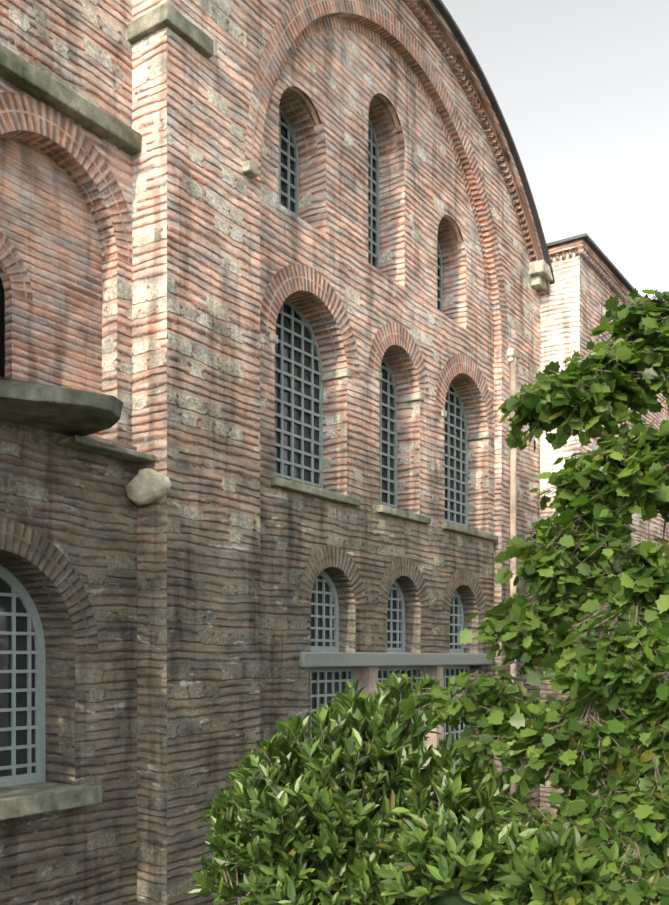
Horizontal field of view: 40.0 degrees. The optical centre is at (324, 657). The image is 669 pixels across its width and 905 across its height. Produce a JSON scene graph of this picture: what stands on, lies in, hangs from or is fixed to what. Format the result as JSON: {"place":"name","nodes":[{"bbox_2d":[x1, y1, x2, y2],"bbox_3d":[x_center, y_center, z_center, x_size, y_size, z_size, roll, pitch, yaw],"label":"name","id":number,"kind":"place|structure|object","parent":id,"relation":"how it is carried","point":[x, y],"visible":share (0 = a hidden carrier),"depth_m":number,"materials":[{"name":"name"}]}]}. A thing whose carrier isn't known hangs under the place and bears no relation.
{"place":"outdoors","nodes":[
{"label":"outdoors","id":0,"kind":"place"},
{"bbox_2d":[132,0,539,904],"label":"brick wall","id":1,"kind":"structure","parent":0,"point":[230,540],"depth_m":11.98,"materials":[{"name":"brown brick"}]},
{"bbox_2d":[125,468,171,505],"bbox_3d":[-1.989,-1.925,10.393,0.543,0.404,0.394,0,0,10],"label":"stone","id":2,"kind":"object","parent":1,"relation":"attached to","point":[146,486],"visible":0.96,"depth_m":10.24,"materials":[{"name":"stone"}]},
{"bbox_2d":[0,117,465,776],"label":"window glass","id":3,"kind":"object","parent":1,"relation":"in","point":[6,683],"visible":0.02,"depth_m":13.42,"materials":[{"name":"black glass"}]},
{"bbox_2d":[0,107,469,786],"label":"window grilles","id":4,"kind":"object","parent":1,"relation":"attached to","point":[30,613],"depth_m":13.54,"materials":[{"name":"grey metal"}]},
{"bbox_2d":[0,0,507,650],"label":"arch voussoirs","id":5,"kind":"object","parent":1,"relation":"attached to","point":[300,22],"visible":0.9,"depth_m":13.13,"materials":[{"name":"brown brick"}]},
{"bbox_2d":[269,332,491,440],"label":"stone blocks","id":6,"kind":"structure","parent":1,"relation":"attached to","point":[332,375],"depth_m":15.39,"materials":[{"name":"beige stone"}]},
{"bbox_2d":[300,652,492,667],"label":"stone lintel","id":7,"kind":"structure","parent":1,"relation":"attached to","point":[342,659],"depth_m":14.41,"materials":[{"name":"grey stone"}]},
{"bbox_2d":[242,160,552,363],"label":"stone blocks","id":8,"kind":"structure","parent":1,"relation":"attached to","point":[539,272],"depth_m":18.90,"materials":[{"name":"beige stone"}]},
{"bbox_2d":[355,666,443,749],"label":"pillars","id":9,"kind":"structure","parent":1,"relation":"attached to","point":[368,676],"depth_m":15.98,"materials":[{"name":"beige stone"}]},
{"bbox_2d":[403,0,549,295],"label":"cornice","id":10,"kind":"structure","parent":1,"relation":"attached to","point":[427,13],"depth_m":16.93,"materials":[{"name":"brown brick"}]},
{"bbox_2d":[432,0,554,284],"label":"roof edge","id":11,"kind":"object","parent":1,"relation":"on","point":[453,25],"visible":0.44,"depth_m":17.17,"materials":[{"name":"grey metal"}]},
{"bbox_2d":[510,357,515,796],"bbox_3d":[3.714,-1.221,18.141,0.130,9.400,0.127,0,0,34],"label":"pilaster colonnette","id":12,"kind":"object","parent":1,"relation":"attached to","point":[512,484],"visible":0.2,"depth_m":18.08,"materials":[{"name":"pink stone"}]},
{"bbox_2d":[441,0,668,299],"label":"sky","id":13,"kind":"structure","parent":0,"point":[580,88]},
{"bbox_3d":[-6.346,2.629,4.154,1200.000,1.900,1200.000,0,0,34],"label":"ground","id":14,"kind":"structure","parent":0,"visible":0},
{"bbox_2d":[0,419,136,904],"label":"brick wall","id":15,"kind":"structure","parent":14,"relation":"on","point":[77,509],"depth_m":9.98,"materials":[{"name":"brown brick"}]},
{"bbox_2d":[0,377,122,436],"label":"stone ledge","id":16,"kind":"object","parent":15,"relation":"attached to","point":[64,411],"visible":0.85,"depth_m":8.77,"materials":[{"name":"grey stone"}]},
{"bbox_2d":[0,0,131,444],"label":"brick wall","id":17,"kind":"structure","parent":15,"relation":"on","point":[82,48],"depth_m":10.27,"materials":[{"name":"brown brick"}]},
{"bbox_2d":[0,139,101,437],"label":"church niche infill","id":18,"kind":"object","parent":17,"relation":"attached to","point":[53,329],"visible":0.64,"depth_m":9.95,"materials":[{"name":"brick"}]},
{"bbox_2d":[0,277,4,377],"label":"dark niche opening","id":19,"kind":"object","parent":18,"relation":"attached to","point":[2,334],"depth_m":9.60,"materials":[{"name":"black"}]},
{"bbox_2d":[0,2,497,820],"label":"window sills","id":20,"kind":"structure","parent":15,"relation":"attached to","point":[116,132],"depth_m":9.86,"materials":[{"name":"grey stone"}]},
{"bbox_2d":[189,671,470,904],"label":"laurel bush","id":21,"kind":"object","parent":14,"relation":"on","point":[299,820],"visible":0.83,"depth_m":5.83,"materials":[{"name":"green plant"}]},
{"bbox_2d":[342,742,668,904],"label":"shrub","id":22,"kind":"object","parent":14,"relation":"on","point":[441,855],"visible":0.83,"depth_m":5.18,"materials":[{"name":"green plant"}]},
{"bbox_2d":[398,288,668,904],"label":"plane tree","id":23,"kind":"object","parent":14,"relation":"on","point":[610,726],"visible":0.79,"depth_m":5.28,"materials":[{"name":"green plant"}]},
{"bbox_2d":[585,593,605,616],"bbox_3d":[5.785,-0.312,19.442,0.622,7.786,1.471,0,0,34],"label":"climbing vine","id":24,"kind":"object","parent":14,"relation":"on","point":[590,596],"visible":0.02,"depth_m":19.26,"materials":[{"name":"green plant"}]},
{"bbox_2d":[540,250,668,815],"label":"brick wall","id":25,"kind":"structure","parent":14,"relation":"on","point":[573,310],"depth_m":19.39,"materials":[{"name":"beige brick"}]},
{"bbox_2d":[548,239,634,304],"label":"wing cornice","id":26,"kind":"structure","parent":25,"relation":"attached to","point":[593,260],"depth_m":19.44,"materials":[{"name":"brown brick"}]},
{"bbox_2d":[546,233,640,297],"bbox_3d":[7.036,-9.041,27.027,6.550,0.860,15.540,0,0,34],"label":"roof","id":27,"kind":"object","parent":25,"relation":"attached to","point":[590,242],"visible":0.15,"depth_m":19.53,"materials":[{"name":"grey metal"}]}
]}

